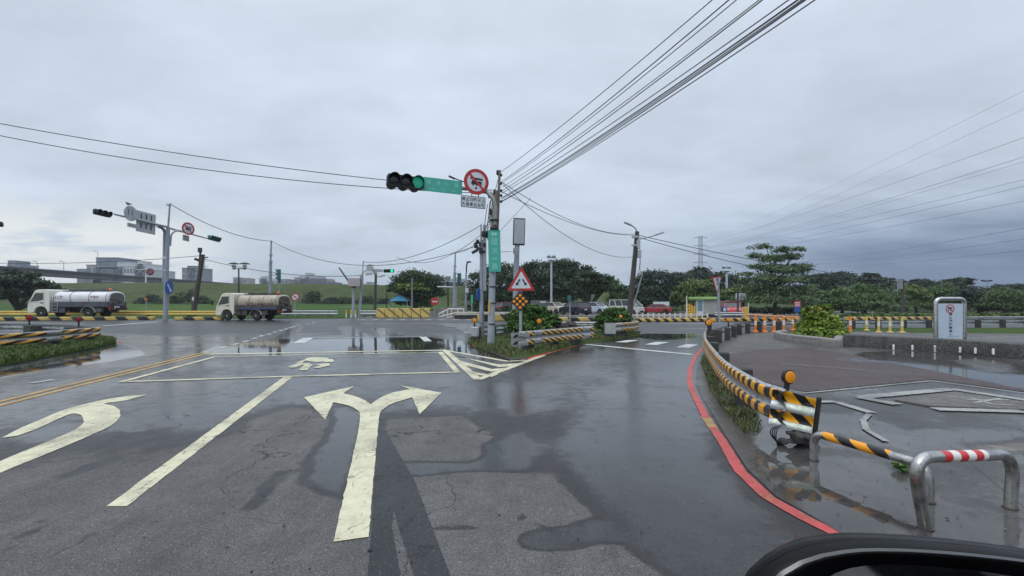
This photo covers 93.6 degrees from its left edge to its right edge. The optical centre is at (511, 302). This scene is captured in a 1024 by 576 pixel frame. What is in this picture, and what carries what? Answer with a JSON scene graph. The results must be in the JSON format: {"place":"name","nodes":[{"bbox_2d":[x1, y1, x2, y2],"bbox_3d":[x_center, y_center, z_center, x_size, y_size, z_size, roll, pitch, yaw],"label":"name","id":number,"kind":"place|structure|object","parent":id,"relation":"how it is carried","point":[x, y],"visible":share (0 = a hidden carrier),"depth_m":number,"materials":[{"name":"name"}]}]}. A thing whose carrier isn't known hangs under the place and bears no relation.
{"place":"outdoors","nodes":[
{"label":"outdoors","id":0,"kind":"place"},
{"bbox_2d":[0,304,470,318],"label":"grass field","id":1,"kind":"structure","parent":0,"point":[340,309],"depth_m":99.73,"materials":[{"name":"plant"}]},
{"bbox_2d":[0,269,65,310],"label":"tree","id":2,"kind":"object","parent":1,"relation":"on","point":[15,285],"visible":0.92,"depth_m":64.72,"materials":[{"name":"green plant"}]},
{"bbox_2d":[0,311,215,316],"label":"guard rail","id":3,"kind":"object","parent":1,"relation":"on","point":[150,313],"visible":0.49,"depth_m":47.78,"materials":[{"name":"metal"}]},
{"bbox_2d":[191,248,207,316],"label":"utility pole","id":4,"kind":"object","parent":1,"relation":"on","point":[200,260],"visible":0.98,"depth_m":51.84,"materials":[{"name":"wood"}]},
{"bbox_2d":[268,240,279,293],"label":"signal pole","id":5,"kind":"object","parent":1,"relation":"on","point":[277,274],"visible":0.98,"depth_m":55.86,"materials":[{"name":"metal"}]},
{"bbox_2d":[281,310,337,316],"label":"guard rail","id":6,"kind":"object","parent":1,"relation":"on","point":[309,313],"visible":0.81,"depth_m":50.19,"materials":[{"name":"grey metal"}]},
{"bbox_2d":[339,267,359,316],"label":"boom post","id":7,"kind":"object","parent":1,"relation":"on","point":[353,283],"visible":0.98,"depth_m":51.31,"materials":[{"name":"metal"}]},
{"bbox_2d":[358,261,393,316],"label":"signal pole","id":8,"kind":"object","parent":1,"relation":"on","point":[370,268],"visible":0.99,"depth_m":51.83,"materials":[{"name":"metal"}]},
{"bbox_2d":[430,305,466,316],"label":"ramp block","id":9,"kind":"structure","parent":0,"point":[438,311],"depth_m":53.00,"materials":[{"name":"grey concrete"}]},
{"bbox_2d":[0,283,998,308],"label":"levee","id":10,"kind":"structure","parent":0,"point":[131,292],"depth_m":152.67,"materials":[{"name":"green plant"}]},
{"bbox_2d":[0,266,236,283],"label":"viaduct","id":11,"kind":"object","parent":10,"relation":"on","point":[97,277],"visible":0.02,"depth_m":256.82,"materials":[{"name":"concrete"}]},
{"bbox_2d":[0,319,1023,575],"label":"road","id":12,"kind":"structure","parent":0,"point":[554,489],"depth_m":4.63,"materials":[{"name":"asphalt"}]},
{"bbox_2d":[0,342,115,365],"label":"curb","id":13,"kind":"structure","parent":12,"relation":"on","point":[53,355],"depth_m":13.58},
{"bbox_2d":[0,315,90,331],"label":"guard rail","id":14,"kind":"object","parent":13,"relation":"on","point":[28,327],"visible":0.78,"depth_m":19.77,"materials":[{"name":"metal"}]},
{"bbox_2d":[0,327,100,345],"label":"guard rail","id":15,"kind":"object","parent":13,"relation":"on","point":[47,337],"visible":0.94,"depth_m":15.22,"materials":[{"name":"metal"}]},
{"bbox_2d":[0,335,116,363],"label":"grass","id":16,"kind":"structure","parent":13,"relation":"on","point":[14,353],"depth_m":14.38,"materials":[{"name":"plant"}]},
{"bbox_2d":[0,394,147,472],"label":"road marking","id":17,"kind":"object","parent":12,"relation":"on","point":[98,416],"visible":1,"depth_m":5.82,"materials":[{"name":"beige paint"}]},
{"bbox_2d":[22,288,126,316],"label":"tanker truck","id":18,"kind":"object","parent":12,"relation":"on","point":[87,302],"visible":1,"depth_m":44.66,"materials":[{"name":"white paint"}]},
{"bbox_2d":[0,316,155,320],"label":"striped kerb","id":19,"kind":"structure","parent":12,"relation":"on","point":[69,318],"depth_m":41.37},
{"bbox_2d":[0,353,208,405],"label":"road marking","id":20,"kind":"object","parent":12,"relation":"on","point":[90,382],"visible":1,"depth_m":9.04,"materials":[{"name":"yellow paint"}]},
{"bbox_2d":[93,203,221,319],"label":"signal pole","id":21,"kind":"object","parent":12,"relation":"on","point":[146,223],"visible":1,"depth_m":42.81,"materials":[{"name":"metal"}]},
{"bbox_2d":[107,377,291,505],"bbox_3d":[-3.732,1.496,6.649,0.184,0.001,6.467,0,0,-14],"label":"road marking","id":22,"kind":"object","parent":12,"relation":"on","point":[132,494],"visible":1,"depth_m":4.78,"materials":[{"name":"beige paint"}]},
{"bbox_2d":[211,292,291,319],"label":"tanker truck","id":23,"kind":"object","parent":12,"relation":"on","point":[241,306],"visible":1,"depth_m":41.49,"materials":[{"name":"beige paint"}]},
{"bbox_2d":[119,350,459,381],"bbox_3d":[-5.018,1.494,12.235,6.955,0.004,5.322,0,0,-11],"label":"road marking","id":24,"kind":"object","parent":12,"relation":"on","point":[450,363],"visible":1,"depth_m":11.12,"materials":[{"name":"beige paint"}]},
{"bbox_2d":[288,357,333,369],"bbox_3d":[-4.967,1.492,12.000,0.937,0.002,2.779,0,0,-14],"label":"road marking","id":25,"kind":"object","parent":12,"relation":"on","point":[313,359],"visible":1,"depth_m":11.85,"materials":[{"name":"beige paint"}]},
{"bbox_2d":[304,385,440,541],"bbox_3d":[-1.417,1.494,6.077,2.078,0.001,5.868,0,0,-25],"label":"road marking","id":26,"kind":"object","parent":12,"relation":"on","point":[354,519],"visible":1,"depth_m":4.93,"materials":[{"name":"beige paint"}]},
{"bbox_2d":[368,415,449,575],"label":"dark tyre streak","id":27,"kind":"object","parent":12,"relation":"on","point":[396,491],"visible":1,"depth_m":3.28,"materials":[{"name":"asphalt"}]},
{"bbox_2d":[471,312,513,339],"bbox_3d":[-0.721,0.927,20.447,0.676,1.148,4.582,0,0,24],"label":"guard rail","id":28,"kind":"object","parent":12,"relation":"on","point":[477,333],"visible":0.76,"depth_m":18.96,"materials":[{"name":"metal"}]},
{"bbox_2d":[443,350,545,379],"bbox_3d":[-0.144,1.494,12.606,2.746,0.003,6.030,0,0,-14],"label":"road marking","id":29,"kind":"object","parent":12,"relation":"on","point":[467,370],"visible":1,"depth_m":11.50,"materials":[{"name":"beige paint"}]},
{"bbox_2d":[512,218,524,308],"bbox_3d":[0.364,-1.632,26.979,0.778,6.244,0.362,0,0,0],"label":"display post","id":30,"kind":"object","parent":12,"relation":"on","point":[518,232],"visible":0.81,"depth_m":26.85,"materials":[{"name":"metal"}]},
{"bbox_2d":[508,267,534,349],"bbox_3d":[0.272,0.219,14.434,0.815,2.598,0.140,0,0,-3],"label":"road sign","id":31,"kind":"object","parent":12,"relation":"on","point":[520,283],"visible":0.99,"depth_m":14.38,"materials":[{"name":"metal"}]},
{"bbox_2d":[467,330,639,357],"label":"planted island","id":32,"kind":"structure","parent":12,"relation":"on","point":[530,354],"depth_m":16.58,"materials":[{"name":"green plant"}]},
{"bbox_2d":[386,169,501,344],"bbox_3d":[-2.266,-1.516,16.321,3.915,6.237,0.947,0,0,-19],"label":"signal pole","id":33,"kind":"object","parent":32,"relation":"on","point":[476,181],"visible":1,"depth_m":16.45,"materials":[{"name":"metal"}]},
{"bbox_2d":[0,135,484,193],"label":"overhead cable","id":34,"kind":"object","parent":33,"relation":"attached to","point":[209,170],"visible":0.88,"depth_m":16.12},
{"bbox_2d":[0,123,492,190],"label":"overhead cable","id":35,"kind":"object","parent":33,"relation":"attached to","point":[194,155],"visible":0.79,"depth_m":16.09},
{"bbox_2d":[501,0,711,171],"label":"overhead cable","id":36,"kind":"object","parent":33,"relation":"attached to","point":[620,77],"visible":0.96,"depth_m":9.49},
{"bbox_2d":[501,0,728,181],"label":"overhead cable","id":37,"kind":"object","parent":33,"relation":"attached to","point":[632,80],"visible":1,"depth_m":8.71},
{"bbox_2d":[504,0,736,181],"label":"overhead cable","id":38,"kind":"object","parent":33,"relation":"attached to","point":[639,79],"visible":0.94,"depth_m":8.56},
{"bbox_2d":[504,0,758,185],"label":"overhead cable","id":39,"kind":"object","parent":33,"relation":"attached to","point":[653,80],"visible":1,"depth_m":8.35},
{"bbox_2d":[502,0,762,190],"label":"overhead cable","id":40,"kind":"object","parent":33,"relation":"attached to","point":[653,83],"visible":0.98,"depth_m":8.17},
{"bbox_2d":[503,0,788,192],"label":"overhead cable","id":41,"kind":"object","parent":33,"relation":"attached to","point":[671,82],"visible":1,"depth_m":7.93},
{"bbox_2d":[502,0,798,197],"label":"overhead cable","id":42,"kind":"object","parent":33,"relation":"attached to","point":[781,11],"visible":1,"depth_m":7.68,"materials":[{"name":"rubber"}]},
{"bbox_2d":[502,0,802,198],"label":"overhead cable","id":43,"kind":"object","parent":33,"relation":"attached to","point":[676,86],"visible":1,"depth_m":7.62,"materials":[{"name":"rubber"}]},
{"bbox_2d":[502,0,805,200],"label":"overhead cable","id":44,"kind":"object","parent":33,"relation":"attached to","point":[801,2],"visible":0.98,"depth_m":7.45,"materials":[{"name":"rubber"}]},
{"bbox_2d":[502,0,814,201],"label":"overhead cable","id":45,"kind":"object","parent":33,"relation":"attached to","point":[684,87],"visible":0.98,"depth_m":7.45,"materials":[{"name":"rubber"}]},
{"bbox_2d":[505,303,562,332],"bbox_3d":[0.880,0.794,19.465,2.364,1.627,1.406,0,0,0],"label":"bush","id":46,"kind":"object","parent":32,"relation":"on","point":[532,314],"visible":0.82,"depth_m":19.17,"materials":[{"name":"green plant"}]},
{"bbox_2d":[511,319,594,349],"bbox_3d":[1.420,0.994,15.820,0.596,1.013,4.711,0,0,35],"label":"guard rail","id":47,"kind":"object","parent":32,"relation":"on","point":[527,339],"visible":0.94,"depth_m":15.33,"materials":[{"name":"metal"}]},
{"bbox_2d":[590,306,635,330],"bbox_3d":[4.632,0.873,22.618,2.274,1.468,1.493,0,0,0],"label":"bush","id":48,"kind":"object","parent":32,"relation":"on","point":[608,315],"visible":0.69,"depth_m":22.25,"materials":[{"name":"green plant"}]},
{"bbox_2d":[603,315,639,336],"bbox_3d":[4.789,0.999,20.949,0.652,1.003,3.656,0,0,34],"label":"guard rail","id":49,"kind":"object","parent":32,"relation":"on","point":[612,329],"visible":0.91,"depth_m":20.43,"materials":[{"name":"metal"}]},
{"bbox_2d":[585,340,695,354],"bbox_3d":[5.084,1.494,16.778,3.386,0.002,4.730,0,0,-37],"label":"road marking","id":50,"kind":"object","parent":12,"relation":"on","point":[682,346],"visible":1,"depth_m":16.71,"materials":[{"name":"white paint"}]},
{"bbox_2d":[634,318,797,321],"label":"striped kerb","id":51,"kind":"structure","parent":12,"relation":"on","point":[691,319],"depth_m":38.67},
{"bbox_2d":[711,276,721,327],"bbox_3d":[8.353,0.217,19.622,0.758,2.624,0.153,0,0,-30],"label":"road sign","id":52,"kind":"object","parent":12,"relation":"on","point":[716,281],"visible":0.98,"depth_m":19.65,"materials":[{"name":"metal"}]},
{"bbox_2d":[687,348,839,532],"bbox_3d":[3.768,1.494,9.055,0.923,0.004,14.813,0,0,17],"label":"road marking","id":53,"kind":"object","parent":12,"relation":"on","point":[742,473],"visible":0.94,"depth_m":4.28,"materials":[{"name":"red paint"}]},
{"bbox_2d":[715,317,1023,342],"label":"guard rail","id":54,"kind":"object","parent":12,"relation":"on","point":[728,332],"visible":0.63,"depth_m":27.89,"materials":[{"name":"metal"}]},
{"bbox_2d":[844,317,932,319],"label":"striped kerb","id":55,"kind":"structure","parent":12,"relation":"on","point":[875,318],"depth_m":41.47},
{"bbox_2d":[0,309,1023,318],"bbox_3d":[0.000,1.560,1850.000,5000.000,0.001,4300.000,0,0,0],"label":"terrain","id":56,"kind":"structure","parent":0,"point":[931,311],"depth_m":79.02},
{"bbox_2d":[77,257,174,282],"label":"building","id":57,"kind":"structure","parent":56,"relation":"on","point":[123,266],"depth_m":480.00,"materials":[{"name":"concrete"}]},
{"bbox_2d":[182,266,212,281],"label":"building","id":58,"kind":"structure","parent":56,"relation":"on","point":[189,272],"depth_m":500.00,"materials":[{"name":"concrete"}]},
{"bbox_2d":[294,273,341,283],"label":"building","id":59,"kind":"structure","parent":56,"relation":"on","point":[312,279],"depth_m":539.75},
{"bbox_2d":[472,224,486,321],"bbox_3d":[-2.329,-2.328,37.910,1.561,7.791,1.459,0,0,27],"label":"signal pole","id":60,"kind":"object","parent":56,"relation":"on","point":[481,248],"visible":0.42,"depth_m":37.85,"materials":[{"name":"metal"}]},
{"bbox_2d":[624,222,663,321],"bbox_3d":[8.147,-1.736,29.870,2.470,6.582,0.640,0,0,0],"label":"utility pole","id":61,"kind":"object","parent":56,"relation":"on","point":[636,251],"visible":0.99,"depth_m":29.86,"materials":[{"name":"concrete"}]},
{"bbox_2d":[671,266,732,291],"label":"pine tree","id":62,"kind":"object","parent":56,"relation":"on","point":[700,273],"visible":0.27,"depth_m":119.28,"materials":[{"name":"green plant"}]},
{"bbox_2d":[798,272,841,291],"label":"pine tree","id":63,"kind":"object","parent":56,"relation":"on","point":[827,283],"visible":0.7,"depth_m":103.42,"materials":[{"name":"green plant"}]},
{"bbox_2d":[825,270,862,287],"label":"pine tree","id":64,"kind":"object","parent":56,"relation":"on","point":[841,275],"visible":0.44,"depth_m":107.85,"materials":[{"name":"green plant"}]},
{"bbox_2d":[840,272,908,310],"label":"pine tree","id":65,"kind":"object","parent":56,"relation":"on","point":[869,279],"visible":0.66,"depth_m":93.68,"materials":[{"name":"green plant"}]},
{"bbox_2d":[895,284,944,312],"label":"garden tree","id":66,"kind":"object","parent":56,"relation":"on","point":[920,296],"visible":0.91,"depth_m":74.69,"materials":[{"name":"green plant"}]},
{"bbox_2d":[918,282,960,310],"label":"garden tree","id":67,"kind":"object","parent":56,"relation":"on","point":[942,290],"visible":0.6,"depth_m":77.15,"materials":[{"name":"green plant"}]},
{"bbox_2d":[924,277,983,289],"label":"pine tree","id":68,"kind":"object","parent":56,"relation":"on","point":[960,282],"visible":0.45,"depth_m":93.75,"materials":[{"name":"green plant"}]},
{"bbox_2d":[953,287,999,312],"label":"garden tree","id":69,"kind":"object","parent":56,"relation":"on","point":[970,296],"visible":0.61,"depth_m":73.53,"materials":[{"name":"green plant"}]},
{"bbox_2d":[967,287,1023,312],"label":"garden tree","id":70,"kind":"object","parent":56,"relation":"on","point":[1009,298],"visible":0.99,"depth_m":69.28,"materials":[{"name":"green plant"}]},
{"bbox_2d":[0,0,1023,292],"label":"sky","id":71,"kind":"structure","parent":0,"point":[838,89],"materials":[{"name":"grey"}]},
{"bbox_2d":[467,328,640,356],"bbox_3d":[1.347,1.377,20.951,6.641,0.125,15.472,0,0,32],"label":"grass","id":72,"kind":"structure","parent":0,"point":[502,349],"depth_m":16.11,"materials":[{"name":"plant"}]},
{"bbox_2d":[347,311,1012,318],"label":"car park","id":73,"kind":"structure","parent":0,"point":[666,316],"depth_m":53.59,"materials":[{"name":"asphalt"}]},
{"bbox_2d":[376,308,429,317],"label":"block barrier","id":74,"kind":"object","parent":73,"relation":"on","point":[402,312],"visible":1,"depth_m":49.25,"materials":[{"name":"concrete"}]},
{"bbox_2d":[391,281,431,307],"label":"young tree","id":75,"kind":"object","parent":73,"relation":"on","point":[415,287],"visible":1,"depth_m":59.41,"materials":[{"name":"green plant"}]},
{"bbox_2d":[385,267,451,307],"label":"banyan tree","id":76,"kind":"object","parent":73,"relation":"on","point":[422,298],"visible":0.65,"depth_m":71.19,"materials":[{"name":"green plant"}]},
{"bbox_2d":[454,312,508,318],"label":"wall","id":77,"kind":"structure","parent":73,"relation":"on","point":[464,315],"depth_m":45.83,"materials":[{"name":"concrete"}]},
{"bbox_2d":[459,261,525,311],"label":"banyan tree","id":78,"kind":"object","parent":73,"relation":"on","point":[503,293],"visible":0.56,"depth_m":78.73,"materials":[{"name":"green plant"}]},
{"bbox_2d":[504,259,553,303],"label":"banyan tree","id":79,"kind":"object","parent":73,"relation":"on","point":[532,269],"visible":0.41,"depth_m":82.23,"materials":[{"name":"green plant"}]},
{"bbox_2d":[530,257,596,302],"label":"banyan tree","id":80,"kind":"object","parent":73,"relation":"on","point":[563,270],"visible":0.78,"depth_m":80.45,"materials":[{"name":"green plant"}]},
{"bbox_2d":[559,302,591,314],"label":"parked car","id":81,"kind":"object","parent":73,"relation":"on","point":[577,308],"visible":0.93,"depth_m":58.55,"materials":[{"name":"blue paint"}]},
{"bbox_2d":[565,270,617,301],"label":"banyan tree","id":82,"kind":"object","parent":73,"relation":"on","point":[584,284],"visible":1,"depth_m":73.01,"materials":[{"name":"green plant"}]},
{"bbox_2d":[604,278,628,302],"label":"tree","id":83,"kind":"object","parent":73,"relation":"on","point":[619,294],"visible":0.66,"depth_m":87.23,"materials":[{"name":"green plant"}]},
{"bbox_2d":[609,300,644,313],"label":"parked van","id":84,"kind":"object","parent":73,"relation":"on","point":[638,308],"visible":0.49,"depth_m":61.33,"materials":[{"name":"white paint"}]},
{"bbox_2d":[641,304,671,313],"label":"parked car","id":85,"kind":"object","parent":73,"relation":"on","point":[664,308],"visible":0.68,"depth_m":61.12,"materials":[{"name":"red paint"}]},
{"bbox_2d":[622,268,690,307],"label":"banyan tree","id":86,"kind":"object","parent":73,"relation":"on","point":[651,289],"visible":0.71,"depth_m":82.37,"materials":[{"name":"green plant"}]},
{"bbox_2d":[667,278,722,306],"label":"garden tree","id":87,"kind":"object","parent":73,"relation":"on","point":[694,288],"visible":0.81,"depth_m":74.94,"materials":[{"name":"green plant"}]},
{"bbox_2d":[688,297,716,316],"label":"ticket booth","id":88,"kind":"object","parent":73,"relation":"on","point":[705,305],"visible":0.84,"depth_m":51.20,"materials":[{"name":"white metal"}]},
{"bbox_2d":[715,284,756,302],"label":"garden tree","id":89,"kind":"object","parent":73,"relation":"on","point":[726,292],"visible":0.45,"depth_m":72.94,"materials":[{"name":"green plant"}]},
{"bbox_2d":[745,306,801,314],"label":"hedge","id":90,"kind":"object","parent":73,"relation":"on","point":[783,310],"visible":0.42,"depth_m":60.34,"materials":[{"name":"green plant"}]},
{"bbox_2d":[723,242,835,314],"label":"layered tree","id":91,"kind":"object","parent":73,"relation":"on","point":[771,291],"visible":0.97,"depth_m":55.32,"materials":[{"name":"green plant"}]},
{"bbox_2d":[796,283,839,311],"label":"garden tree","id":92,"kind":"object","parent":73,"relation":"on","point":[825,296],"visible":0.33,"depth_m":70.85,"materials":[{"name":"green plant"}]},
{"bbox_2d":[822,286,869,312],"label":"garden tree","id":93,"kind":"object","parent":73,"relation":"on","point":[836,292],"visible":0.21,"depth_m":73.13,"materials":[{"name":"green plant"}]},
{"bbox_2d":[837,280,899,312],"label":"garden tree","id":94,"kind":"object","parent":73,"relation":"on","point":[862,297],"visible":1,"depth_m":68.79,"materials":[{"name":"green plant"}]},
{"bbox_2d":[870,286,912,312],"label":"garden tree","id":95,"kind":"object","parent":73,"relation":"on","point":[896,300],"visible":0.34,"depth_m":70.82,"materials":[{"name":"green plant"}]},
{"bbox_2d":[834,312,1023,317],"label":"hedge","id":96,"kind":"object","parent":73,"relation":"on","point":[893,314],"visible":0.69,"depth_m":47.25,"materials":[{"name":"green plant"}]},
{"bbox_2d":[695,332,1023,548],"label":"pavement","id":97,"kind":"structure","parent":0,"point":[842,481],"depth_m":4.89,"materials":[{"name":"concrete"}]},
{"bbox_2d":[700,355,763,431],"bbox_3d":[4.109,1.480,9.673,0.455,0.013,8.764,0,0,18],"label":"soil strip","id":98,"kind":"object","parent":97,"relation":"on","point":[761,425],"visible":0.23,"depth_m":6.35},
{"bbox_2d":[701,354,762,432],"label":"weeds","id":99,"kind":"object","parent":98,"relation":"on","point":[729,393],"visible":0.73,"depth_m":6.90,"materials":[{"name":"plant"}]},
{"bbox_2d":[703,318,821,448],"bbox_3d":[4.799,1.024,10.956,0.742,0.985,12.810,0,0,18],"label":"guard rail","id":100,"kind":"object","parent":97,"relation":"on","point":[796,413],"visible":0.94,"depth_m":5.14,"materials":[{"name":"metal"}]},
{"bbox_2d":[774,330,842,347],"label":"planter kerb","id":101,"kind":"structure","parent":97,"relation":"on","point":[836,341],"depth_m":17.38,"materials":[{"name":"concrete"}]},
{"bbox_2d":[789,303,854,337],"bbox_3d":[12.010,0.737,18.690,2.300,1.499,1.967,0,0,0],"label":"bush","id":102,"kind":"object","parent":101,"relation":"in","point":[818,323],"visible":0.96,"depth_m":18.54,"materials":[{"name":"green plant"}]},
{"bbox_2d":[808,431,935,503],"bbox_3d":[2.995,1.345,4.083,0.090,0.309,1.083,0,0,-15],"label":"bicycle barrier","id":103,"kind":"object","parent":97,"relation":"on","point":[816,437],"visible":0.84,"depth_m":4.01,"materials":[{"name":"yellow metal"}]},
{"bbox_2d":[730,348,1023,391],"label":"cycle path","id":104,"kind":"structure","parent":97,"relation":"on","point":[766,365],"depth_m":10.58,"materials":[{"name":"asphalt"}]},
{"bbox_2d":[781,363,1023,440],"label":"pavement marking","id":105,"kind":"object","parent":97,"relation":"on","point":[865,417],"visible":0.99,"depth_m":7.36,"materials":[{"name":"paint"}]},
{"bbox_2d":[843,334,1023,359],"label":"pebble wall","id":106,"kind":"structure","parent":97,"relation":"on","point":[1006,350],"depth_m":14.47,"materials":[{"name":"stone"}]},
{"bbox_2d":[933,297,966,338],"bbox_3d":[14.134,0.652,15.500,1.060,1.696,0.120,0,0,-1],"label":"notice board","id":107,"kind":"object","parent":97,"relation":"on","point":[949,321],"visible":0.96,"depth_m":15.47,"materials":[{"name":"silver metal"}]},
{"bbox_2d":[895,391,1023,410],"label":"asphalt patch","id":108,"kind":"object","parent":97,"relation":"on","point":[944,400],"visible":0.94,"depth_m":7.17,"materials":[{"name":"asphalt"}]},
{"bbox_2d":[909,449,1019,530],"bbox_3d":[3.140,1.245,3.324,1.140,0.532,0.099,0,0,-20],"label":"bicycle barrier","id":109,"kind":"object","parent":97,"relation":"on","point":[920,462],"visible":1,"depth_m":3.21,"materials":[{"name":"silver metal"}]},
{"bbox_2d":[745,532,1023,575],"bbox_3d":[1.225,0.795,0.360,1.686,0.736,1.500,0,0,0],"label":"wing mirror","id":110,"kind":"object","parent":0,"point":[857,554],"visible":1,"depth_m":0.88,"materials":[{"name":"black plastic"}]},
{"bbox_2d":[844,328,1023,333],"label":"grass verge","id":111,"kind":"object","parent":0,"point":[983,330],"depth_m":26.01,"materials":[{"name":"plant"}]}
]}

